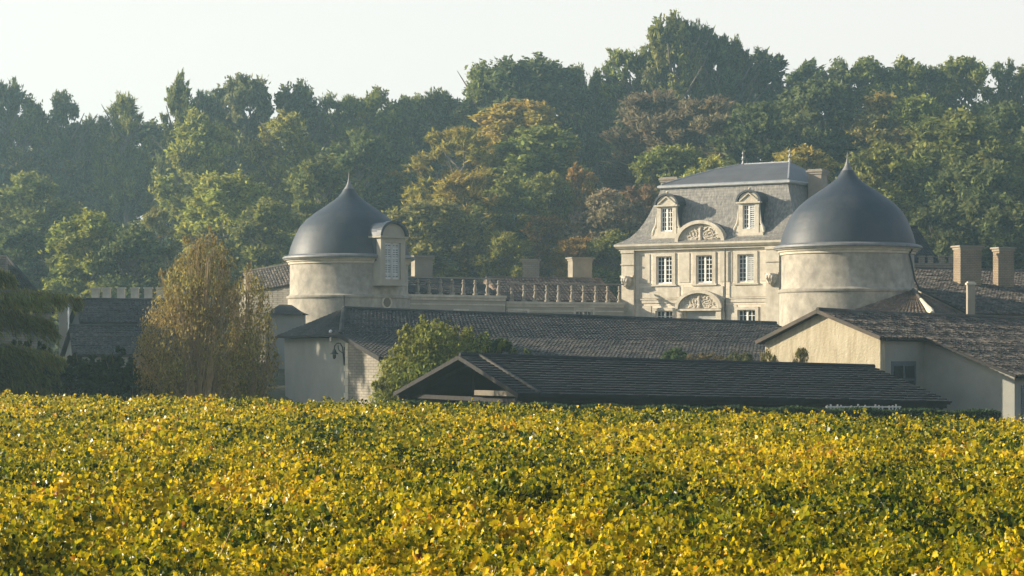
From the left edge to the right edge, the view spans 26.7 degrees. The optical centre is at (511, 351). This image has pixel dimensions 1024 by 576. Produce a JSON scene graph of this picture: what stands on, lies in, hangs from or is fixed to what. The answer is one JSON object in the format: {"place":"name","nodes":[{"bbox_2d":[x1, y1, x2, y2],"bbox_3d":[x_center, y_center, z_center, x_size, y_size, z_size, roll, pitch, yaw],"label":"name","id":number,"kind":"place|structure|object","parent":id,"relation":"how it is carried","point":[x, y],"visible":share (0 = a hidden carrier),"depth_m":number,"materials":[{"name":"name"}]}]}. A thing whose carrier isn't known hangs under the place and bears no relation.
{"place":"outdoors","nodes":[
{"label":"outdoors","id":0,"kind":"place"},
{"bbox_2d":[0,0,1023,224],"label":"sky","id":1,"kind":"structure","parent":0,"point":[93,49],"materials":[{"name":"white"}]},
{"bbox_2d":[14,180,1012,575],"bbox_3d":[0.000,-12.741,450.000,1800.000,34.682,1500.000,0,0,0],"label":"ground","id":2,"kind":"structure","parent":0,"point":[278,392],"depth_m":139.21,"materials":[{"name":"soil"}]},
{"bbox_2d":[0,76,37,225],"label":"tree","id":3,"kind":"object","parent":2,"relation":"on","point":[11,98],"visible":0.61,"depth_m":304.20,"materials":[{"name":"green plant"}]},
{"bbox_2d":[0,255,54,349],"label":"stone farmhouse","id":4,"kind":"object","parent":2,"relation":"on","point":[7,262],"visible":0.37,"depth_m":144.97,"materials":[{"name":"tile"}]},
{"bbox_2d":[0,223,55,319],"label":"tree","id":5,"kind":"object","parent":2,"relation":"on","point":[26,241],"visible":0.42,"depth_m":225.48,"materials":[{"name":"green plant"}]},
{"bbox_2d":[3,93,56,223],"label":"tree","id":6,"kind":"object","parent":2,"relation":"on","point":[30,112],"visible":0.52,"depth_m":304.65,"materials":[{"name":"green plant"}]},
{"bbox_2d":[0,170,83,267],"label":"tree","id":7,"kind":"object","parent":2,"relation":"on","point":[36,214],"visible":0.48,"depth_m":252.56,"materials":[{"name":"green plant"}]},
{"bbox_2d":[0,269,86,399],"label":"cedar tree","id":8,"kind":"object","parent":2,"relation":"on","point":[13,297],"visible":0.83,"depth_m":100.07,"materials":[{"name":"green plant"}]},
{"bbox_2d":[0,127,95,222],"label":"tree","id":9,"kind":"object","parent":2,"relation":"on","point":[19,155],"visible":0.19,"depth_m":302.91,"materials":[{"name":"green plant"}]},
{"bbox_2d":[29,88,97,213],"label":"tree","id":10,"kind":"object","parent":2,"relation":"on","point":[60,136],"visible":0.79,"depth_m":303.79,"materials":[{"name":"green plant"}]},
{"bbox_2d":[42,352,123,398],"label":"laurel bush","id":11,"kind":"object","parent":2,"relation":"on","point":[85,374],"visible":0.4,"depth_m":101.28,"materials":[{"name":"green plant"}]},
{"bbox_2d":[37,207,146,321],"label":"tree","id":12,"kind":"object","parent":2,"relation":"on","point":[72,268],"visible":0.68,"depth_m":219.62,"materials":[{"name":"green plant"}]},
{"bbox_2d":[69,113,126,222],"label":"tree","id":13,"kind":"object","parent":2,"relation":"on","point":[93,133],"visible":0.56,"depth_m":303.42,"materials":[{"name":"green plant"}]},
{"bbox_2d":[60,324,179,394],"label":"tile roofed range","id":14,"kind":"structure","parent":2,"relation":"on","point":[83,341],"depth_m":132.86,"materials":[{"name":"tile"}]},
{"bbox_2d":[88,89,157,228],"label":"tree","id":15,"kind":"object","parent":2,"relation":"on","point":[122,192],"visible":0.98,"depth_m":301.94,"materials":[{"name":"green plant"}]},
{"bbox_2d":[67,297,180,328],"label":"tile roofed range","id":16,"kind":"structure","parent":2,"relation":"on","point":[114,311],"depth_m":145.32,"materials":[{"name":"grey tile"}]},
{"bbox_2d":[98,345,162,401],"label":"laurel bush","id":17,"kind":"object","parent":2,"relation":"on","point":[123,383],"visible":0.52,"depth_m":100.48,"materials":[{"name":"green plant"}]},
{"bbox_2d":[90,220,180,297],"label":"tree","id":18,"kind":"object","parent":2,"relation":"on","point":[131,242],"visible":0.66,"depth_m":216.18,"materials":[{"name":"green plant"}]},
{"bbox_2d":[59,287,224,361],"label":"garden wall","id":19,"kind":"structure","parent":2,"relation":"on","point":[95,293],"depth_m":160.00,"materials":[{"name":"stone"}]},
{"bbox_2d":[121,116,189,223],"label":"tree","id":20,"kind":"object","parent":2,"relation":"on","point":[146,127],"visible":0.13,"depth_m":313.87,"materials":[{"name":"green plant"}]},
{"bbox_2d":[136,206,184,294],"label":"tree","id":21,"kind":"object","parent":2,"relation":"on","point":[151,218],"visible":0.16,"depth_m":232.23,"materials":[{"name":"green plant"}]},
{"bbox_2d":[146,67,211,232],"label":"tree","id":22,"kind":"object","parent":2,"relation":"on","point":[178,92],"visible":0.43,"depth_m":298.88,"materials":[{"name":"green plant"}]},
{"bbox_2d":[148,106,238,246],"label":"tree","id":23,"kind":"object","parent":2,"relation":"on","point":[197,135],"visible":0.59,"depth_m":270.91,"materials":[{"name":"green plant"}]},
{"bbox_2d":[131,225,262,403],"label":"feathery shrub","id":24,"kind":"object","parent":2,"relation":"on","point":[197,366],"visible":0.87,"depth_m":98.47,"materials":[{"name":"brown plant"}]},
{"bbox_2d":[170,169,271,303],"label":"tree","id":25,"kind":"object","parent":2,"relation":"on","point":[227,198],"visible":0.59,"depth_m":236.98,"materials":[{"name":"green plant"}]},
{"bbox_2d":[209,72,283,183],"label":"tree","id":26,"kind":"object","parent":2,"relation":"on","point":[239,94],"visible":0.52,"depth_m":298.11,"materials":[{"name":"green plant"}]},
{"bbox_2d":[217,262,282,401],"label":"feathery shrub","id":27,"kind":"object","parent":2,"relation":"on","point":[254,389],"visible":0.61,"depth_m":100.66,"materials":[{"name":"brown plant"}]},
{"bbox_2d":[237,263,289,361],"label":"tower annex","id":28,"kind":"object","parent":2,"relation":"on","point":[278,276],"visible":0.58,"depth_m":174.20,"materials":[{"name":"ceramic"}]},
{"bbox_2d":[223,196,304,287],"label":"tree","id":29,"kind":"object","parent":2,"relation":"on","point":[269,244],"visible":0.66,"depth_m":228.69,"materials":[{"name":"green plant"}]},
{"bbox_2d":[241,108,323,216],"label":"tree","id":30,"kind":"object","parent":2,"relation":"on","point":[286,129],"visible":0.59,"depth_m":271.38,"materials":[{"name":"green plant"}]},
{"bbox_2d":[263,305,307,368],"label":"garden pavilion","id":31,"kind":"structure","parent":2,"relation":"on","point":[285,318],"depth_m":145.40,"materials":[{"name":"tile"}]},
{"bbox_2d":[273,77,334,200],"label":"tree","id":32,"kind":"object","parent":2,"relation":"on","point":[301,100],"visible":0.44,"depth_m":299.87,"materials":[{"name":"green plant"}]},
{"bbox_2d":[280,153,365,240],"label":"tree","id":33,"kind":"object","parent":2,"relation":"on","point":[326,175],"visible":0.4,"depth_m":248.26,"materials":[{"name":"green plant"}]},
{"bbox_2d":[316,90,365,178],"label":"tree","id":34,"kind":"object","parent":2,"relation":"on","point":[347,107],"visible":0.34,"depth_m":301.75,"materials":[{"name":"green plant"}]},
{"bbox_2d":[282,175,414,322],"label":"domed tower","id":35,"kind":"structure","parent":2,"relation":"on","point":[349,243],"depth_m":163.07,"materials":[{"name":"stone"}]},
{"bbox_2d":[313,126,407,213],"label":"tree","id":36,"kind":"object","parent":2,"relation":"on","point":[359,156],"visible":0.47,"depth_m":261.73,"materials":[{"name":"green plant"}]},
{"bbox_2d":[336,84,413,195],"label":"tree","id":37,"kind":"object","parent":2,"relation":"on","point":[386,121],"visible":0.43,"depth_m":301.06,"materials":[{"name":"green plant"}]},
{"bbox_2d":[382,92,436,191],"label":"tree","id":38,"kind":"object","parent":2,"relation":"on","point":[413,106],"visible":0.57,"depth_m":303.09,"materials":[{"name":"green plant"}]},
{"bbox_2d":[381,197,482,277],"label":"tree","id":39,"kind":"object","parent":2,"relation":"on","point":[416,213],"visible":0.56,"depth_m":232.08,"materials":[{"name":"green plant"}]},
{"bbox_2d":[367,314,506,408],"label":"leafy bush","id":40,"kind":"object","parent":2,"relation":"on","point":[418,354],"visible":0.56,"depth_m":115.01,"materials":[{"name":"green plant"}]},
{"bbox_2d":[416,86,460,187],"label":"tree","id":41,"kind":"object","parent":2,"relation":"on","point":[435,97],"visible":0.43,"depth_m":303.35,"materials":[{"name":"green plant"}]},
{"bbox_2d":[411,97,471,185],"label":"tree","id":42,"kind":"object","parent":2,"relation":"on","point":[424,129],"visible":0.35,"depth_m":302.83,"materials":[{"name":"green plant"}]},
{"bbox_2d":[401,169,510,276],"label":"tree","id":43,"kind":"object","parent":2,"relation":"on","point":[454,185],"visible":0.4,"depth_m":237.25,"materials":[{"name":"green plant"}]},
{"bbox_2d":[408,276,506,311],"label":"balustraded wing","id":44,"kind":"structure","parent":2,"relation":"on","point":[455,293],"depth_m":171.32,"materials":[{"name":"stone"}]},
{"bbox_2d":[411,256,434,276],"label":"chimney stack","id":45,"kind":"object","parent":44,"relation":"on","point":[422,266],"visible":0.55,"depth_m":174.63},
{"bbox_2d":[398,126,527,227],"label":"tree","id":46,"kind":"object","parent":2,"relation":"on","point":[469,141],"visible":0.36,"depth_m":254.51,"materials":[{"name":"green plant"}]},
{"bbox_2d":[457,58,496,167],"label":"tree","id":47,"kind":"object","parent":2,"relation":"on","point":[477,72],"visible":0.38,"depth_m":302.18,"materials":[{"name":"green plant"}]},
{"bbox_2d":[452,66,511,146],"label":"tree","id":48,"kind":"object","parent":2,"relation":"on","point":[481,103],"visible":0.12,"depth_m":303.33,"materials":[{"name":"green plant"}]},
{"bbox_2d":[0,160,990,356],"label":"woodland undergrowth","id":49,"kind":"object","parent":2,"relation":"on","point":[168,241],"depth_m":275.39,"materials":[{"name":"green plant"}]},
{"bbox_2d":[471,231,533,281],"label":"tree","id":50,"kind":"object","parent":2,"relation":"on","point":[514,250],"visible":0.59,"depth_m":228.53,"materials":[{"name":"green plant"}]},
{"bbox_2d":[468,177,551,275],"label":"tree","id":51,"kind":"object","parent":2,"relation":"on","point":[518,199],"visible":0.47,"depth_m":242.37,"materials":[{"name":"green plant"}]},
{"bbox_2d":[0,389,1023,575],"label":"vine foliage","id":52,"kind":"object","parent":2,"relation":"on","point":[495,489],"visible":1,"depth_m":32.24,"materials":[{"name":"yellow plant"}]},
{"bbox_2d":[463,98,583,206],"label":"tree","id":53,"kind":"object","parent":2,"relation":"on","point":[507,118],"visible":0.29,"depth_m":270.29,"materials":[{"name":"green plant"}]},
{"bbox_2d":[275,295,781,406],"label":"long cellar building","id":54,"kind":"structure","parent":2,"relation":"on","point":[367,338],"depth_m":133.28,"materials":[{"name":"tile"}]},
{"bbox_2d":[478,123,594,222],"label":"tree","id":55,"kind":"object","parent":2,"relation":"on","point":[535,153],"visible":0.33,"depth_m":256.04,"materials":[{"name":"green plant"}]},
{"bbox_2d":[474,51,599,160],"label":"tree","id":56,"kind":"object","parent":2,"relation":"on","point":[540,78],"visible":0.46,"depth_m":301.23,"materials":[{"name":"green plant"}]},
{"bbox_2d":[520,213,566,276],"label":"tree","id":57,"kind":"object","parent":2,"relation":"on","point":[551,226],"visible":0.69,"depth_m":238.20,"materials":[{"name":"green plant"}]},
{"bbox_2d":[517,169,575,263],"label":"tree","id":58,"kind":"object","parent":2,"relation":"on","point":[551,192],"visible":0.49,"depth_m":246.79,"materials":[{"name":"green plant"}]},
{"bbox_2d":[483,276,624,315],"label":"balustraded wing","id":59,"kind":"structure","parent":2,"relation":"on","point":[577,295],"depth_m":177.63,"materials":[{"name":"stone"}]},
{"bbox_2d":[565,257,594,277],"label":"chimney stack","id":60,"kind":"object","parent":59,"relation":"on","point":[579,266],"visible":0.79,"depth_m":182.57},
{"bbox_2d":[546,236,609,282],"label":"tree","id":61,"kind":"object","parent":2,"relation":"on","point":[574,247],"visible":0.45,"depth_m":229.65,"materials":[{"name":"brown plant"}]},
{"bbox_2d":[556,162,602,242],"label":"tree","id":62,"kind":"object","parent":2,"relation":"on","point":[575,176],"visible":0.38,"depth_m":249.06,"materials":[{"name":"green plant"}]},
{"bbox_2d":[562,62,604,167],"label":"tree","id":63,"kind":"object","parent":2,"relation":"on","point":[583,136],"visible":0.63,"depth_m":305.20,"materials":[{"name":"green plant"}]},
{"bbox_2d":[553,187,644,267],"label":"tree","id":64,"kind":"object","parent":2,"relation":"on","point":[601,218],"visible":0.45,"depth_m":235.55,"materials":[{"name":"brown plant"}]},
{"bbox_2d":[581,66,617,176],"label":"tree","id":65,"kind":"object","parent":2,"relation":"on","point":[598,122],"visible":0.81,"depth_m":305.95,"materials":[{"name":"green plant"}]},
{"bbox_2d":[584,228,628,298],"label":"tree","id":66,"kind":"object","parent":2,"relation":"on","point":[604,245],"visible":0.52,"depth_m":228.63,"materials":[{"name":"green plant"}]},
{"bbox_2d":[594,45,656,164],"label":"tree","id":67,"kind":"object","parent":2,"relation":"on","point":[626,60],"visible":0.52,"depth_m":304.43,"materials":[{"name":"green plant"}]},
{"bbox_2d":[615,183,659,233],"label":"tree","id":68,"kind":"object","parent":2,"relation":"on","point":[647,196],"visible":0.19,"depth_m":237.97,"materials":[{"name":"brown plant"}]},
{"bbox_2d":[629,43,669,133],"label":"tree","id":69,"kind":"object","parent":2,"relation":"on","point":[644,81],"visible":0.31,"depth_m":304.05,"materials":[{"name":"green plant"}]},
{"bbox_2d":[597,87,707,198],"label":"tree","id":70,"kind":"object","parent":2,"relation":"on","point":[657,103],"visible":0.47,"depth_m":269.96,"materials":[{"name":"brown plant"}]},
{"bbox_2d":[628,143,704,214],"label":"tree","id":71,"kind":"object","parent":2,"relation":"on","point":[662,158],"visible":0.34,"depth_m":248.43,"materials":[{"name":"green plant"}]},
{"bbox_2d":[393,352,951,416],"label":"open hangar","id":72,"kind":"structure","parent":2,"relation":"on","point":[503,378],"depth_m":104.89,"materials":[{"name":"tile"}]},
{"bbox_2d":[645,9,714,146],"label":"tree","id":73,"kind":"object","parent":2,"relation":"on","point":[663,43],"visible":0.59,"depth_m":301.60,"materials":[{"name":"green plant"}]},
{"bbox_2d":[670,18,722,147],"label":"tree","id":74,"kind":"object","parent":2,"relation":"on","point":[695,30],"visible":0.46,"depth_m":302.85,"materials":[{"name":"green plant"}]},
{"bbox_2d":[397,400,1001,428],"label":"clipped hedge","id":75,"kind":"object","parent":2,"relation":"on","point":[918,411],"visible":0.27,"depth_m":95.77,"materials":[{"name":"green plant"}]},
{"bbox_2d":[641,93,769,172],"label":"tree","id":76,"kind":"object","parent":2,"relation":"on","point":[709,116],"visible":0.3,"depth_m":264.66,"materials":[{"name":"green plant"}]},
{"bbox_2d":[679,153,738,177],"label":"tree","id":77,"kind":"object","parent":2,"relation":"on","point":[715,161],"visible":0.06,"depth_m":242.77,"materials":[{"name":"green plant"}]},
{"bbox_2d":[685,20,747,146],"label":"tree","id":78,"kind":"object","parent":2,"relation":"on","point":[719,56],"visible":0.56,"depth_m":303.44,"materials":[{"name":"green plant"}]},
{"bbox_2d":[719,34,767,130],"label":"tree","id":79,"kind":"object","parent":2,"relation":"on","point":[736,42],"visible":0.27,"depth_m":305.22,"materials":[{"name":"green plant"}]},
{"bbox_2d":[727,49,768,157],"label":"tree","id":80,"kind":"object","parent":2,"relation":"on","point":[751,74],"visible":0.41,"depth_m":305.63,"materials":[{"name":"green plant"}]},
{"bbox_2d":[705,99,802,164],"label":"tree","id":81,"kind":"object","parent":2,"relation":"on","point":[754,122],"visible":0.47,"depth_m":257.09,"materials":[{"name":"green plant"}]},
{"bbox_2d":[741,46,806,158],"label":"tree","id":82,"kind":"object","parent":2,"relation":"on","point":[767,69],"visible":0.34,"depth_m":307.76,"materials":[{"name":"green plant"}]},
{"bbox_2d":[775,113,817,151],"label":"tree","id":83,"kind":"object","parent":2,"relation":"on","point":[796,127],"visible":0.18,"depth_m":270.88,"materials":[{"name":"green plant"}]},
{"bbox_2d":[762,57,839,146],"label":"tree","id":84,"kind":"object","parent":2,"relation":"on","point":[808,70],"visible":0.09,"depth_m":320.91,"materials":[{"name":"green plant"}]},
{"bbox_2d":[771,143,842,183],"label":"tree","id":85,"kind":"object","parent":2,"relation":"on","point":[808,158],"visible":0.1,"depth_m":241.95,"materials":[{"name":"green plant"}]},
{"bbox_2d":[774,78,872,182],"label":"tree","id":86,"kind":"object","parent":2,"relation":"on","point":[811,98],"visible":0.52,"depth_m":271.46,"materials":[{"name":"green plant"}]},
{"bbox_2d":[815,56,857,138],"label":"tree","id":87,"kind":"object","parent":2,"relation":"on","point":[838,73],"visible":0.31,"depth_m":306.95,"materials":[{"name":"green plant"}]},
{"bbox_2d":[773,140,921,326],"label":"domed tower","id":88,"kind":"structure","parent":2,"relation":"on","point":[847,240],"depth_m":146.35,"materials":[{"name":"metal"}]},
{"bbox_2d":[826,55,901,152],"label":"tree","id":89,"kind":"object","parent":2,"relation":"on","point":[864,72],"visible":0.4,"depth_m":306.14,"materials":[{"name":"green plant"}]},
{"bbox_2d":[835,134,918,205],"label":"tree","id":90,"kind":"object","parent":2,"relation":"on","point":[881,163],"visible":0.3,"depth_m":234.81,"materials":[{"name":"green plant"}]},
{"bbox_2d":[841,89,916,188],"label":"tree","id":91,"kind":"object","parent":2,"relation":"on","point":[870,121],"visible":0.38,"depth_m":268.56,"materials":[{"name":"green plant"}]},
{"bbox_2d":[755,307,1023,421],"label":"gabled barn","id":92,"kind":"structure","parent":2,"relation":"on","point":[966,361],"depth_m":117.26,"materials":[{"name":"ceramic"}]},
{"bbox_2d":[891,361,915,409],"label":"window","id":93,"kind":"structure","parent":92,"relation":"in","point":[905,370],"depth_m":116.60,"materials":[{"name":"glass"}]},
{"bbox_2d":[879,182,924,224],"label":"tree","id":94,"kind":"object","parent":2,"relation":"on","point":[906,206],"visible":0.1,"depth_m":230.96,"materials":[{"name":"green plant"}]},
{"bbox_2d":[857,288,957,313],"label":"hipped lean to","id":95,"kind":"object","parent":2,"relation":"on","point":[913,300],"visible":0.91,"depth_m":143.30,"materials":[{"name":"tile"}]},
{"bbox_2d":[882,54,935,125],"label":"tree","id":96,"kind":"object","parent":2,"relation":"on","point":[907,78],"visible":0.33,"depth_m":306.09,"materials":[{"name":"green plant"}]},
{"bbox_2d":[885,90,952,159],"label":"tree","id":97,"kind":"object","parent":2,"relation":"on","point":[908,111],"visible":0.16,"depth_m":268.25,"materials":[{"name":"green plant"}]},
{"bbox_2d":[896,140,971,234],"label":"tree","id":98,"kind":"object","parent":2,"relation":"on","point":[930,161],"visible":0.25,"depth_m":237.45,"materials":[{"name":"green plant"}]},
{"bbox_2d":[909,204,973,262],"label":"tree","id":99,"kind":"object","parent":2,"relation":"on","point":[928,222],"visible":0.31,"depth_m":222.76,"materials":[{"name":"green plant"}]},
{"bbox_2d":[902,105,1023,228],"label":"tree","id":100,"kind":"object","parent":2,"relation":"on","point":[962,132],"visible":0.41,"depth_m":246.31,"materials":[{"name":"green plant"}]},
{"bbox_2d":[929,54,996,162],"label":"tree","id":101,"kind":"object","parent":2,"relation":"on","point":[964,74],"visible":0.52,"depth_m":305.98,"materials":[{"name":"green plant"}]},
{"bbox_2d":[914,266,1023,316],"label":"tiled outbuilding","id":102,"kind":"structure","parent":2,"relation":"on","point":[939,285],"depth_m":154.56,"materials":[{"name":"tile"}]},
{"bbox_2d":[950,245,984,284],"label":"chimney stack","id":103,"kind":"object","parent":102,"relation":"on","point":[966,263],"visible":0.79,"depth_m":157.60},
{"bbox_2d":[990,247,1016,286],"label":"chimney stack","id":104,"kind":"object","parent":102,"relation":"on","point":[1003,266],"visible":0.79,"depth_m":158.66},
{"bbox_2d":[916,155,1023,266],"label":"tree","id":105,"kind":"object","parent":2,"relation":"on","point":[991,179],"visible":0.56,"depth_m":228.07,"materials":[{"name":"green plant"}]},
{"bbox_2d":[969,100,1023,191],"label":"tree","id":106,"kind":"object","parent":2,"relation":"on","point":[1008,115],"visible":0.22,"depth_m":263.95,"materials":[{"name":"green plant"}]},
{"bbox_2d":[975,203,1023,269],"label":"tree","id":107,"kind":"object","parent":2,"relation":"on","point":[1005,223],"visible":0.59,"depth_m":222.00,"materials":[{"name":"green plant"}]},
{"bbox_2d":[985,57,1023,135],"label":"tree","id":108,"kind":"object","parent":2,"relation":"on","point":[1004,76],"visible":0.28,"depth_m":308.33,"materials":[{"name":"green plant"}]},
{"bbox_2d":[614,148,829,324],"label":"chateau pavilion","id":109,"kind":"structure","parent":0,"point":[701,245],"depth_m":176.47,"materials":[{"name":"stone"}]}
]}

